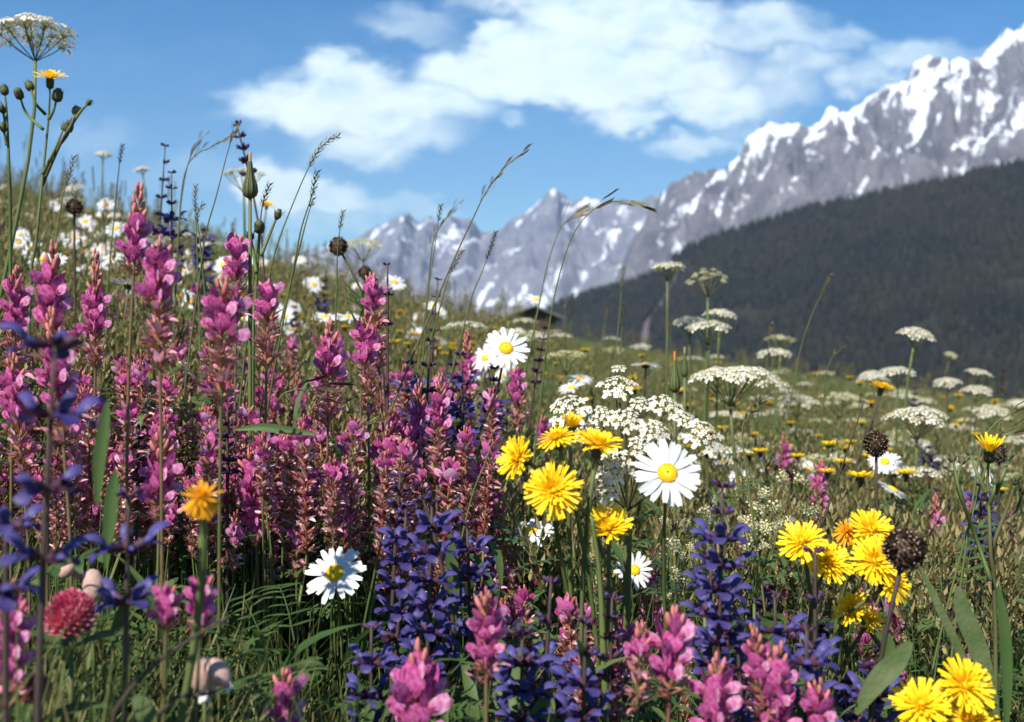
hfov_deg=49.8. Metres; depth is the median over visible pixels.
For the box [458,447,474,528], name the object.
sainfoin
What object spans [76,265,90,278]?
ox eye daisy
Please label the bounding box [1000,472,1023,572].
white umbel
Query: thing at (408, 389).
meadow sage
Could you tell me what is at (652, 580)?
sainfoin
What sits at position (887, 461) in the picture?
ox eye daisy
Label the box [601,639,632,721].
sainfoin
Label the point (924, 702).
hawkbit
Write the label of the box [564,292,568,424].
grass stalk
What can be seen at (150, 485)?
sainfoin
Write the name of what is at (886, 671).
broad leaf
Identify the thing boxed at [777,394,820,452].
white umbel
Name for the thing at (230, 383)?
sainfoin
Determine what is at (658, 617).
sainfoin
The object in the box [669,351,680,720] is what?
goats beard
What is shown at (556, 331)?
white umbel
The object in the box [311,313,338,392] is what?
ox eye daisy
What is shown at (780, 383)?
white umbel
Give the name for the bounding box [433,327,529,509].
ox eye daisy
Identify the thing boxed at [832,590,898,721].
hawkbit
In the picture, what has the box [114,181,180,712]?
sainfoin
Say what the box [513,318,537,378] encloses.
white umbel
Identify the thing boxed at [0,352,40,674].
sainfoin
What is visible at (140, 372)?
sainfoin
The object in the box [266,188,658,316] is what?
mountain
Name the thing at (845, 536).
hawkbit
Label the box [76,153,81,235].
grass stalk
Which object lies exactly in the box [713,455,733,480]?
ox eye daisy
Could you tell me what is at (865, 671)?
meadow sage
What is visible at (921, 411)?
white umbel
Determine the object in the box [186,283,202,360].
sainfoin
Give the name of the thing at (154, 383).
sainfoin
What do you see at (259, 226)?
hawksbeard
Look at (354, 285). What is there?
ox eye daisy
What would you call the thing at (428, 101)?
sky
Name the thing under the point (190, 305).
ox eye daisy
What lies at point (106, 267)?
ox eye daisy
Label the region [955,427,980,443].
white umbel
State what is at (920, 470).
white umbel
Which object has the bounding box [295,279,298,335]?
grass stalk
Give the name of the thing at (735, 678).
meadow sage
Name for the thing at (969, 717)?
hawkbit
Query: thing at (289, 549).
sainfoin
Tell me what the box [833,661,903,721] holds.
meadow sage
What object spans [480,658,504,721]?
sainfoin
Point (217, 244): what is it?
white umbel
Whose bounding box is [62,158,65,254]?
grass stalk
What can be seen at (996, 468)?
white umbel
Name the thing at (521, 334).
white umbel
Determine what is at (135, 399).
sainfoin
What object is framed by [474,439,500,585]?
sainfoin
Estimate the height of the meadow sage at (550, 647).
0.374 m
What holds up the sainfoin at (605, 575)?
on the ground at (797, 374)
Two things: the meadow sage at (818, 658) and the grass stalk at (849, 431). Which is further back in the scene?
the grass stalk at (849, 431)
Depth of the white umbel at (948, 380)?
2.30 m
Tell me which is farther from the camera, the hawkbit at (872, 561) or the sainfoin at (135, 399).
the sainfoin at (135, 399)
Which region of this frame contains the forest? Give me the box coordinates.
[543,155,1023,401]
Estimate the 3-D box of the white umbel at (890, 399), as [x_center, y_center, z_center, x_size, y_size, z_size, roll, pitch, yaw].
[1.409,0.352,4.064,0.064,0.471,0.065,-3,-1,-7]
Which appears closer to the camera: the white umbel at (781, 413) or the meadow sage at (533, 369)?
the meadow sage at (533, 369)
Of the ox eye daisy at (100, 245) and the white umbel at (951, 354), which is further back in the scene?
the white umbel at (951, 354)
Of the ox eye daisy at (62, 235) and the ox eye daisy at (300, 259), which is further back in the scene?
the ox eye daisy at (300, 259)
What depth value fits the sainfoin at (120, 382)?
0.99 m
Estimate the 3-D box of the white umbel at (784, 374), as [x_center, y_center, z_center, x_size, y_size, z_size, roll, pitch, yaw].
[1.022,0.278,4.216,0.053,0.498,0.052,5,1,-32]
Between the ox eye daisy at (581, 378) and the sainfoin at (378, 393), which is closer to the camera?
the sainfoin at (378, 393)
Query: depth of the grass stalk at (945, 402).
2.26 m
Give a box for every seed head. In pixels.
[65,198,82,319]
[328,236,385,413]
[358,265,371,391]
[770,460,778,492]
[785,464,798,500]
[862,429,888,711]
[867,525,929,721]
[992,443,1008,665]
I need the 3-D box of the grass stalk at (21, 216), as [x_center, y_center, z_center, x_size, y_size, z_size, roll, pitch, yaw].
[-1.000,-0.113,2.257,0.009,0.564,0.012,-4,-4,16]
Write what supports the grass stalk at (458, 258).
on the ground at (797, 374)
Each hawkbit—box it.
[176,479,223,721]
[257,200,274,324]
[389,339,401,348]
[496,435,622,721]
[523,459,586,704]
[534,348,589,408]
[535,424,602,721]
[560,411,583,702]
[572,386,640,460]
[575,427,623,721]
[588,502,633,651]
[688,453,803,551]
[705,421,795,463]
[741,451,871,505]
[751,448,766,458]
[775,520,828,683]
[803,400,876,433]
[806,540,854,657]
[807,458,852,616]
[818,468,978,674]
[818,568,910,669]
[821,440,978,493]
[827,508,893,689]
[829,534,902,710]
[830,380,894,535]
[832,519,858,706]
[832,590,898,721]
[833,606,885,707]
[839,445,862,501]
[843,439,856,447]
[846,470,873,486]
[855,420,892,496]
[861,453,870,460]
[888,675,952,721]
[895,468,916,481]
[930,653,995,721]
[940,697,1000,721]
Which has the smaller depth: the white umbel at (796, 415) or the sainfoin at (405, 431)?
the sainfoin at (405, 431)
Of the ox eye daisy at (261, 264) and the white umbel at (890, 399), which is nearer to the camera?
the ox eye daisy at (261, 264)
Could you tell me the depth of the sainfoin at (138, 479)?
0.80 m
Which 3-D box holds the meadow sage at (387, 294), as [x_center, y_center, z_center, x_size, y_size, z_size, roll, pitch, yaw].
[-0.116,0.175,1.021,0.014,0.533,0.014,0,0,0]
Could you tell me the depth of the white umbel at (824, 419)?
2.58 m
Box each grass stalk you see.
[21,171,22,264]
[32,153,76,395]
[34,158,41,222]
[45,180,48,249]
[50,192,58,273]
[56,169,66,253]
[57,184,60,252]
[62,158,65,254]
[63,161,79,256]
[71,177,76,276]
[75,214,83,283]
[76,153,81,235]
[77,223,81,312]
[86,211,93,276]
[91,167,97,261]
[99,203,109,274]
[100,199,106,286]
[103,143,125,341]
[107,217,112,349]
[110,615,229,721]
[118,217,123,329]
[119,180,122,210]
[155,194,170,314]
[156,683,230,718]
[166,120,241,579]
[167,175,170,225]
[169,128,209,382]
[171,129,239,379]
[189,241,194,282]
[192,183,201,402]
[194,202,211,368]
[232,132,340,465]
[236,182,273,439]
[240,362,356,718]
[255,195,316,440]
[262,168,320,445]
[283,386,384,508]
[285,229,287,274]
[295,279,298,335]
[304,273,311,351]
[309,410,393,692]
[319,281,322,328]
[322,243,324,298]
[324,240,332,322]
[324,271,328,327]
[332,209,346,452]
[343,271,347,396]
[344,249,350,416]
[347,470,406,714]
[356,143,532,509]
[402,230,498,621]
[409,248,465,423]
[416,204,442,377]
[421,198,463,396]
[429,441,493,721]
[442,281,450,372]
[466,300,472,416]
[507,203,593,473]
[521,188,656,588]
[558,359,560,396]
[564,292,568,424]
[566,355,569,462]
[568,292,574,449]
[582,308,607,457]
[590,518,608,721]
[603,265,626,495]
[615,301,625,476]
[741,395,767,611]
[754,322,773,494]
[771,346,772,451]
[775,273,832,491]
[782,401,864,654]
[794,382,796,418]
[812,340,847,527]
[846,416,851,485]
[855,393,863,506]
[930,419,1023,678]
[943,381,948,512]
[943,401,1023,721]
[992,367,1005,487]
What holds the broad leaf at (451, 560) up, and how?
on the ground at (797, 374)
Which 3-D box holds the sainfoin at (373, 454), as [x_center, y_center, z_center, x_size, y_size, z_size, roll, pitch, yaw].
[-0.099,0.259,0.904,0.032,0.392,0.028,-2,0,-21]
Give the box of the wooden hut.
[491,305,565,334]
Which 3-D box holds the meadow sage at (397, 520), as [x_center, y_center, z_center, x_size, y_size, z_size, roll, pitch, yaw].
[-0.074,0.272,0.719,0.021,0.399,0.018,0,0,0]
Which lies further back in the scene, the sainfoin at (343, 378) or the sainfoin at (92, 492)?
the sainfoin at (343, 378)
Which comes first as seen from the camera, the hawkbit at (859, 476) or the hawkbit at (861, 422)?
the hawkbit at (859, 476)
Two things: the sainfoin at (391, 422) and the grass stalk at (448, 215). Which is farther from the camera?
the grass stalk at (448, 215)
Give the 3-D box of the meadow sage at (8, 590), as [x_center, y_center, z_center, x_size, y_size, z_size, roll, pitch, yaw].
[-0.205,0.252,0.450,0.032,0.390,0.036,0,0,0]
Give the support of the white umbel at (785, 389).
on the ground at (797, 374)
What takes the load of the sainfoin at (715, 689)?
on the ground at (797, 374)
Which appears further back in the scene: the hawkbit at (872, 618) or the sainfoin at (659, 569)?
the sainfoin at (659, 569)
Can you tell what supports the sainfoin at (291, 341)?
on the ground at (797, 374)
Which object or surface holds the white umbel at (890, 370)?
on the ground at (797, 374)
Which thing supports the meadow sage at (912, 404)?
on the ground at (797, 374)
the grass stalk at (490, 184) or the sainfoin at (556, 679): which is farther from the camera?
the grass stalk at (490, 184)
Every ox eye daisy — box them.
[13,236,29,284]
[15,229,28,259]
[22,242,41,257]
[27,252,55,266]
[49,199,57,230]
[50,253,67,265]
[54,204,62,255]
[54,233,65,267]
[62,236,86,292]
[75,214,94,257]
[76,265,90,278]
[85,246,101,257]
[93,243,104,270]
[97,198,119,321]
[99,247,109,270]
[101,253,124,315]
[102,262,118,292]
[105,221,124,290]
[110,278,144,338]
[173,289,191,306]
[181,267,191,288]
[181,293,199,381]
[213,256,230,298]
[252,259,268,276]
[276,304,291,339]
[277,309,293,325]
[280,326,298,354]
[288,300,301,317]
[291,256,307,371]
[303,276,323,323]
[305,546,366,720]
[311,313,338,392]
[337,312,358,413]
[352,282,361,314]
[383,274,405,379]
[406,326,421,344]
[424,301,439,370]
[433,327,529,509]
[436,307,446,361]
[472,346,498,387]
[488,518,553,684]
[495,367,508,398]
[498,361,514,405]
[525,294,546,442]
[558,380,584,446]
[568,374,592,450]
[613,551,652,618]
[629,363,662,487]
[633,439,700,718]
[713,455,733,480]
[729,468,753,488]
[760,456,773,477]
[798,460,814,493]
[852,595,890,685]
[867,451,901,503]
[879,480,908,504]
[921,443,935,456]
[971,468,992,485]
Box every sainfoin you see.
[0,264,35,582]
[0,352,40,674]
[0,422,25,518]
[0,578,36,721]
[14,412,40,577]
[15,341,33,392]
[15,435,40,580]
[23,394,100,603]
[27,239,73,674]
[33,306,91,633]
[34,323,83,540]
[51,248,112,588]
[59,234,182,718]
[71,421,113,582]
[75,369,93,531]
[85,399,145,658]
[91,409,114,507]
[92,377,101,395]
[111,356,126,418]
[111,366,137,447]
[111,366,186,591]
[113,351,119,366]
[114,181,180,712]
[117,351,149,559]
[121,354,148,539]
[130,360,153,566]
[135,394,155,569]
[135,420,266,717]
[145,581,183,721]
[146,422,164,581]
[149,373,214,616]
[151,406,189,601]
[152,372,180,640]
[155,324,171,373]
[161,313,177,347]
[167,340,192,454]
[172,464,312,657]
[176,376,218,620]
[183,574,224,721]
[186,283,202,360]
[192,407,207,466]
[197,309,206,341]
[197,340,215,412]
[198,271,272,721]
[200,358,214,382]
[213,386,238,558]
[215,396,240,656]
[222,231,321,658]
[224,462,242,573]
[225,372,239,465]
[227,342,240,388]
[229,420,247,499]
[234,447,274,686]
[238,356,247,399]
[249,276,284,683]
[255,385,261,434]
[255,385,271,435]
[260,369,278,432]
[262,667,307,721]
[267,363,281,416]
[267,396,323,542]
[271,373,289,423]
[271,465,300,658]
[272,474,284,660]
[273,388,287,435]
[282,332,298,402]
[284,430,317,617]
[288,372,306,426]
[288,422,420,686]
[301,392,310,415]
[303,437,353,672]
[307,372,323,556]
[310,309,422,721]
[310,334,318,400]
[310,417,336,662]
[313,316,350,716]
[322,362,347,547]
[333,427,362,648]
[335,431,404,653]
[336,331,344,361]
[338,266,385,613]
[339,378,442,650]
[354,448,397,701]
[355,418,411,614]
[356,409,404,672]
[360,272,420,677]
[368,438,399,646]
[370,424,390,444]
[371,433,452,684]
[372,355,385,418]
[375,438,422,685]
[381,371,394,429]
[381,390,393,422]
[385,637,452,721]
[386,436,424,648]
[390,385,402,418]
[390,407,404,436]
[393,363,411,436]
[394,376,411,417]
[400,423,415,634]
[409,465,428,645]
[421,373,475,682]
[425,454,448,547]
[425,456,460,645]
[429,376,448,455]
[436,376,452,496]
[448,458,492,680]
[454,328,482,503]
[454,425,481,609]
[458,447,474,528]
[464,586,510,721]
[468,415,475,455]
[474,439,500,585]
[475,661,492,721]
[478,386,503,589]
[480,431,544,598]
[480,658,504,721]
[484,476,505,594]
[498,596,513,645]
[499,602,525,719]
[507,366,574,616]
[513,584,541,713]
[526,566,538,610]
[534,414,563,588]
[539,623,552,686]
[550,623,578,719]
[555,592,585,721]
[555,642,566,714]
[570,644,586,708]
[577,603,593,645]
[585,561,598,642]
[594,548,606,609]
[596,659,618,721]
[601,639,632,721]
[613,619,634,719]
[623,620,654,721]
[633,588,643,629]
[639,570,659,712]
[639,593,661,703]
[642,604,696,721]
[650,546,668,609]
[653,597,663,654]
[677,618,698,721]
[688,651,743,721]
[731,541,749,664]
[741,623,780,721]
[752,640,801,721]
[775,432,797,588]
[779,579,788,613]
[783,610,792,654]
[799,677,837,721]
[808,457,829,526]
[853,583,878,711]
[878,591,904,647]
[898,670,906,688]
[925,493,945,648]
[941,607,958,667]
[945,545,953,600]
[964,495,970,515]
[1005,523,1022,636]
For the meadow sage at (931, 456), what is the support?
on the ground at (797, 374)
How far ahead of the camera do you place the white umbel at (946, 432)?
3.34 m
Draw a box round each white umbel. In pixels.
[0,12,77,298]
[56,197,82,242]
[65,184,86,246]
[94,151,112,273]
[134,166,150,240]
[183,232,207,328]
[201,242,224,268]
[222,167,266,349]
[319,273,336,328]
[347,238,382,283]
[441,321,487,457]
[491,328,526,394]
[501,331,531,420]
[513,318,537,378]
[516,334,546,437]
[522,330,546,397]
[542,350,586,461]
[546,330,561,373]
[549,365,724,721]
[550,333,571,394]
[602,347,623,402]
[603,337,620,399]
[630,344,650,393]
[633,423,670,444]
[637,362,658,395]
[651,261,685,526]
[653,432,702,450]
[672,316,705,509]
[684,268,727,551]
[686,320,730,512]
[688,356,703,402]
[688,365,774,577]
[696,445,752,518]
[702,309,736,480]
[709,410,744,479]
[709,411,742,444]
[710,354,724,410]
[723,440,757,458]
[727,433,762,468]
[735,435,758,474]
[736,441,775,503]
[737,373,790,499]
[743,412,767,447]
[749,395,773,409]
[757,348,791,460]
[764,334,796,499]
[767,408,793,432]
[770,371,786,415]
[773,388,796,447]
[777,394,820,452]
[779,369,791,408]
[786,428,816,449]
[796,382,814,402]
[797,454,839,585]
[801,454,859,473]
[810,418,831,449]
[816,371,834,451]
[819,391,867,487]
[832,393,859,442]
[833,396,852,423]
[833,451,865,490]
[835,448,866,511]
[846,418,867,429]
[849,403,868,420]
[856,370,882,503]
[863,419,886,469]
[865,392,885,403]
[866,376,891,416]
[878,366,915,456]
[881,405,948,527]
[884,383,890,448]
[884,393,895,434]
[885,429,923,511]
[889,389,913,458]
[889,441,913,464]
[892,393,920,427]
[892,465,944,569]
[896,326,935,509]
[908,439,930,474]
[912,399,936,453]
[916,397,935,478]
[932,377,962,493]
[934,455,976,503]
[936,424,955,503]
[939,462,986,509]
[941,352,956,463]
[948,423,971,473]
[954,417,973,422]
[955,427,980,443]
[958,385,993,489]
[962,407,978,422]
[963,368,991,493]
[971,404,1011,435]
[973,410,994,431]
[979,463,1016,498]
[992,403,1011,428]
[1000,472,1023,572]
[1003,433,1023,450]
[1004,438,1023,461]
[1005,399,1023,462]
[1006,400,1023,468]
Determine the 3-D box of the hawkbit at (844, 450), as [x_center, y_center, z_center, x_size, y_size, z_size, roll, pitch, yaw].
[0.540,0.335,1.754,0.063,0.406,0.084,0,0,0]
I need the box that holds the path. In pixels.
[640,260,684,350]
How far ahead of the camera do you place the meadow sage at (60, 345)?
0.42 m
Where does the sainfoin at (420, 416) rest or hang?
on the ground at (797, 374)
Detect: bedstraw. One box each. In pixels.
[649,516,697,721]
[696,495,718,677]
[736,469,806,629]
[785,501,818,689]
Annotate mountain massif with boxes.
[614,24,1023,282]
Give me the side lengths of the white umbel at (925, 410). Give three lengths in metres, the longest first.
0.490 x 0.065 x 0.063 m
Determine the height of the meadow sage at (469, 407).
0.468 m
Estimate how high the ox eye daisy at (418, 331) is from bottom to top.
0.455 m
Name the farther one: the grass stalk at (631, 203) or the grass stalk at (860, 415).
the grass stalk at (860, 415)
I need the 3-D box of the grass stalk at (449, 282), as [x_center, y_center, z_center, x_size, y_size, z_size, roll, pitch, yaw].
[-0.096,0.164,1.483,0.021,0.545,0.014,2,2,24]
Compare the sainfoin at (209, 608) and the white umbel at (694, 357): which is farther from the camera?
the white umbel at (694, 357)
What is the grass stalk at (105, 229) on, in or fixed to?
on the ground at (797, 374)
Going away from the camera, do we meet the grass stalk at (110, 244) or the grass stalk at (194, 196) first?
the grass stalk at (194, 196)
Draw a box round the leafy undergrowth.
[0,230,1023,721]
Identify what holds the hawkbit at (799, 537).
on the ground at (797, 374)
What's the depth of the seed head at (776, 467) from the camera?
1.66 m
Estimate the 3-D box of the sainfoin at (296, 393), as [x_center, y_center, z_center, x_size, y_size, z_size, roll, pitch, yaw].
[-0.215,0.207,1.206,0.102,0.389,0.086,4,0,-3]
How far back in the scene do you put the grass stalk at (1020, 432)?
0.86 m
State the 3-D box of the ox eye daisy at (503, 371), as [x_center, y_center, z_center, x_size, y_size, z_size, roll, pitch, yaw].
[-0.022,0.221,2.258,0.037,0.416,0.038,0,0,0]
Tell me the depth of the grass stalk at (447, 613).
0.72 m
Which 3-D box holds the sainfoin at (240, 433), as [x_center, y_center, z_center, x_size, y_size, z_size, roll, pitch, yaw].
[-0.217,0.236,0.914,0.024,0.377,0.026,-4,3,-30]
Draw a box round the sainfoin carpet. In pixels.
[0,276,521,719]
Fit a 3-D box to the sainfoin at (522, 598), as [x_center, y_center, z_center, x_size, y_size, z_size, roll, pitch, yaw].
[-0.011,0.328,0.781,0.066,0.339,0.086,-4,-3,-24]
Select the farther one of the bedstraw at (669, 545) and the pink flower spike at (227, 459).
the pink flower spike at (227, 459)
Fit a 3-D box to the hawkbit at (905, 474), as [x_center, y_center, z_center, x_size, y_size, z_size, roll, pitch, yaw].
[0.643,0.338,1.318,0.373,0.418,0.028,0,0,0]
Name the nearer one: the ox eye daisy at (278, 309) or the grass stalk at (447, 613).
the grass stalk at (447, 613)
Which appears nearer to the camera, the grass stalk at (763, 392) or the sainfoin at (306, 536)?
the sainfoin at (306, 536)
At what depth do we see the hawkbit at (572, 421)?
0.69 m
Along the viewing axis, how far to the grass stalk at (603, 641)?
0.66 m
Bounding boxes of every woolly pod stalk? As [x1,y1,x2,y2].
[59,563,104,721]
[191,657,231,721]
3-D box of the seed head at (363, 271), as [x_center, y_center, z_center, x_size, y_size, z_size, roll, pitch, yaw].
[-0.196,0.141,1.474,0.020,0.540,0.032,0,0,0]
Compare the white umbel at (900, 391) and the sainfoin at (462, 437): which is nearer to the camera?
the sainfoin at (462, 437)
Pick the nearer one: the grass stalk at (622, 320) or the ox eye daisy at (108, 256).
the grass stalk at (622, 320)
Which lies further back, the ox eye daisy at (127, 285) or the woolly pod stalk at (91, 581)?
the ox eye daisy at (127, 285)
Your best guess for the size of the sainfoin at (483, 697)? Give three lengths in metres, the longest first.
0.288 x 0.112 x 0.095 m
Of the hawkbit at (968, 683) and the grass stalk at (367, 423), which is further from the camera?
the grass stalk at (367, 423)
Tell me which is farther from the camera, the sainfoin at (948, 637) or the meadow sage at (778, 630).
the sainfoin at (948, 637)
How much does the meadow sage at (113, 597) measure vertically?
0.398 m
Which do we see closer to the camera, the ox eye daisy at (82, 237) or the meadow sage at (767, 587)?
the meadow sage at (767, 587)
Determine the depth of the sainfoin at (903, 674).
0.93 m
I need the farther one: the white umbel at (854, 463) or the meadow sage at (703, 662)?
the white umbel at (854, 463)
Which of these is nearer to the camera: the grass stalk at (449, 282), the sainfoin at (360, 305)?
the sainfoin at (360, 305)
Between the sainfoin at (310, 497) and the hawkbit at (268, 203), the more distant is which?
the hawkbit at (268, 203)
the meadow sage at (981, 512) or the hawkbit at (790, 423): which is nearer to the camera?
the meadow sage at (981, 512)
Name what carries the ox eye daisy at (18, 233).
on the ground at (797, 374)
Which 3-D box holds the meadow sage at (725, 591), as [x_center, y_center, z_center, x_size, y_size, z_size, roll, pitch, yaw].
[0.114,0.288,0.601,0.037,0.448,0.037,0,0,0]
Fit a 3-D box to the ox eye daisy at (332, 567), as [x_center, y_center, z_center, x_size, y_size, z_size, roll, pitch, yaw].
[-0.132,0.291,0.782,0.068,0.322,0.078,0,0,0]
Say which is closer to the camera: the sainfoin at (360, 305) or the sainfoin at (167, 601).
the sainfoin at (167, 601)
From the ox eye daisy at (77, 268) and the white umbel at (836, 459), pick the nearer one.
the white umbel at (836, 459)
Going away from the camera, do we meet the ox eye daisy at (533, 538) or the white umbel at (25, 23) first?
the ox eye daisy at (533, 538)
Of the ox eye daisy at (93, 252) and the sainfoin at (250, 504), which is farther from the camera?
the ox eye daisy at (93, 252)
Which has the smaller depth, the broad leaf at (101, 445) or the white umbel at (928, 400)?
the broad leaf at (101, 445)
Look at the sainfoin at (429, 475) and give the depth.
1.05 m
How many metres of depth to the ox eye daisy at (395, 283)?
1.95 m
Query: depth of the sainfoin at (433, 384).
1.20 m
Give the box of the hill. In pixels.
[557,170,1023,400]
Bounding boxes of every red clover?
[0,671,106,721]
[31,586,137,721]
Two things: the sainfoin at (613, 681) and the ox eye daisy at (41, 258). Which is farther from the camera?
the ox eye daisy at (41, 258)
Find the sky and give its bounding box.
[0,0,1023,258]
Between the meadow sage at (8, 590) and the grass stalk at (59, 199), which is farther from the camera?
the grass stalk at (59, 199)
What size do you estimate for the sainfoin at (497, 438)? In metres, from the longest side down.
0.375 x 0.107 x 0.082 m
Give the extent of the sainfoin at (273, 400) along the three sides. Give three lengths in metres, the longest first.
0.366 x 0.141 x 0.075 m
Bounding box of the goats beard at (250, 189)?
[242,151,257,673]
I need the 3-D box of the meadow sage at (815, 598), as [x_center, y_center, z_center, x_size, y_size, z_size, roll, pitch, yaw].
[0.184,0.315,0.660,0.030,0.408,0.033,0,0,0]
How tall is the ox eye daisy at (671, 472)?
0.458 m
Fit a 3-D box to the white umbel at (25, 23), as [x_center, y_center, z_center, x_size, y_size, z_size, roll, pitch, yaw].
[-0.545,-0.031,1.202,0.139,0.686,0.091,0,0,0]
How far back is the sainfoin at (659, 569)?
1.14 m
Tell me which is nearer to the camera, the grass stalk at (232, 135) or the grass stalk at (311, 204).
the grass stalk at (311, 204)
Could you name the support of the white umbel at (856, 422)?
on the ground at (797, 374)
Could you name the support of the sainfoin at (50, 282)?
on the ground at (797, 374)
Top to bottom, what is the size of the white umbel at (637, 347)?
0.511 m
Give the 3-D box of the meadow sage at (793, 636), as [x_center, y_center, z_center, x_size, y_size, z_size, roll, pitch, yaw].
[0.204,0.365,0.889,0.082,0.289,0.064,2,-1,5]
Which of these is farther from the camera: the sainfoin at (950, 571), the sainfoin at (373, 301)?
the sainfoin at (950, 571)
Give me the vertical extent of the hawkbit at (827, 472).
0.402 m
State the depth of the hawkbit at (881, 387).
1.41 m
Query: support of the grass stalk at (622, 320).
on the ground at (797, 374)
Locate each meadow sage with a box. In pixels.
[0,322,106,721]
[0,503,42,721]
[84,485,170,721]
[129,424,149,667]
[146,142,175,367]
[157,170,188,339]
[189,227,216,306]
[233,119,265,372]
[287,305,306,377]
[311,278,333,416]
[344,621,399,721]
[367,507,427,721]
[382,262,393,511]
[383,471,414,714]
[390,359,429,413]
[390,360,430,549]
[399,495,462,677]
[401,387,430,458]
[408,337,446,646]
[414,490,458,721]
[426,277,441,425]
[428,360,469,540]
[434,517,498,674]
[444,351,482,643]
[476,365,510,476]
[491,624,559,721]
[515,575,578,720]
[525,326,547,552]
[551,615,615,721]
[596,591,624,721]
[622,391,637,428]
[679,550,742,676]
[689,479,756,665]
[694,488,714,519]
[707,626,763,721]
[728,673,751,721]
[734,581,786,683]
[743,589,811,704]
[743,596,787,675]
[776,622,841,721]
[783,631,812,681]
[791,673,803,716]
[795,546,841,684]
[796,578,842,660]
[823,669,852,715]
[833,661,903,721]
[835,674,866,721]
[839,685,867,721]
[853,626,903,716]
[907,386,925,492]
[915,486,951,576]
[920,445,939,493]
[960,482,999,614]
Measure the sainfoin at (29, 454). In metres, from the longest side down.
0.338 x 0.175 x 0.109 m
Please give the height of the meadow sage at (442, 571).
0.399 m
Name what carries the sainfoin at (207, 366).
on the ground at (797, 374)
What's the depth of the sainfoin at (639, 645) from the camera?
0.56 m
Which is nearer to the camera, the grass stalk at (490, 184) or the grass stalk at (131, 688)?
the grass stalk at (131, 688)
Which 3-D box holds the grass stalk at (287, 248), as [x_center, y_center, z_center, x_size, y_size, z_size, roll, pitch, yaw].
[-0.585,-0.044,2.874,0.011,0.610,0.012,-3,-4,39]
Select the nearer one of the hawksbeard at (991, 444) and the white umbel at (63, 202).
the hawksbeard at (991, 444)
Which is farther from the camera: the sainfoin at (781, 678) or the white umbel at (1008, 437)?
the white umbel at (1008, 437)
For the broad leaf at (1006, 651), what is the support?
on the ground at (797, 374)
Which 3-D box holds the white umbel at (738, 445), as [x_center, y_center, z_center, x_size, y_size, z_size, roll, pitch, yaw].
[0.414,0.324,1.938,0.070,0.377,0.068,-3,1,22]
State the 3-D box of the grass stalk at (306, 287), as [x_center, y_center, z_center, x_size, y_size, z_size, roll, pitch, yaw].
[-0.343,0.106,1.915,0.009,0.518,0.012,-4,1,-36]
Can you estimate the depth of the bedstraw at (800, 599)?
0.84 m
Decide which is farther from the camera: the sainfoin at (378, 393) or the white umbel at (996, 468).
the white umbel at (996, 468)
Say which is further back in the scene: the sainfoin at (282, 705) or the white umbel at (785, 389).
the white umbel at (785, 389)
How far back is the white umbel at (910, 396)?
3.41 m
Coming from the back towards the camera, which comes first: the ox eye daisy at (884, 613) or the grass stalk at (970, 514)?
the ox eye daisy at (884, 613)
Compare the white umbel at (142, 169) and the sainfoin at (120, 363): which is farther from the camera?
the white umbel at (142, 169)
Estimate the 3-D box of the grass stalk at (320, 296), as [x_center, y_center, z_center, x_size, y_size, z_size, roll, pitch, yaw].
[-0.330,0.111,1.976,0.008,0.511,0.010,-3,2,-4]
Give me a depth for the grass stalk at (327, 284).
1.76 m
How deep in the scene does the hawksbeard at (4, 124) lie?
1.00 m
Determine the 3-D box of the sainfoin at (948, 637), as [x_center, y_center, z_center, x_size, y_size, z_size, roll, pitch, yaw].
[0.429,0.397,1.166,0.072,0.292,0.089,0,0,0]
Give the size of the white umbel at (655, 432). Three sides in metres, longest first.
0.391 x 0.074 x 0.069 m
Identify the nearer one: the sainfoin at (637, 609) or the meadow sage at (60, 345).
the meadow sage at (60, 345)
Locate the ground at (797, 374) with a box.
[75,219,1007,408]
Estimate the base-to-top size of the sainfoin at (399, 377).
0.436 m
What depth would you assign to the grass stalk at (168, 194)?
2.14 m
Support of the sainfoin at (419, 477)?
on the ground at (797, 374)
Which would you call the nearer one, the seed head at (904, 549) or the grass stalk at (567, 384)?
the seed head at (904, 549)
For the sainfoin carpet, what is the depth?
0.80 m
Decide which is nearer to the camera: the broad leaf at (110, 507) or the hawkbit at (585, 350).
the broad leaf at (110, 507)
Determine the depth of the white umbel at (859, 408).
3.59 m
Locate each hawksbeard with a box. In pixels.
[0,84,11,462]
[14,69,93,392]
[243,209,283,579]
[945,432,1023,694]
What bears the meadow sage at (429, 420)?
on the ground at (797, 374)
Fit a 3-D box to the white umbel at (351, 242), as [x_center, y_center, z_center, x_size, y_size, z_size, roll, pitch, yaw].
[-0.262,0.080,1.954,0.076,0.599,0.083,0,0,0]
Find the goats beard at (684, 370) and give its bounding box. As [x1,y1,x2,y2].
[681,347,687,564]
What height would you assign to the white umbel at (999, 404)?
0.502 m
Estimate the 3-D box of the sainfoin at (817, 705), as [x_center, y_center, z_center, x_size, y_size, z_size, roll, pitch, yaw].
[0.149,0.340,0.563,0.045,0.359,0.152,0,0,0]
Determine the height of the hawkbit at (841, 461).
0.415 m
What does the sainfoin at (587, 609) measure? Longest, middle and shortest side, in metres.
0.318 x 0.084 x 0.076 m
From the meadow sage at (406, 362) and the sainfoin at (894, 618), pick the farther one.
the meadow sage at (406, 362)
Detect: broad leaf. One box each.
[93,401,109,504]
[102,470,118,568]
[132,695,156,721]
[235,423,317,434]
[445,534,458,626]
[530,691,554,721]
[752,611,786,719]
[854,640,912,714]
[875,631,894,657]
[919,566,966,664]
[954,586,1000,720]
[997,586,1012,721]
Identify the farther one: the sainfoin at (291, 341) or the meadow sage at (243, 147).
the sainfoin at (291, 341)

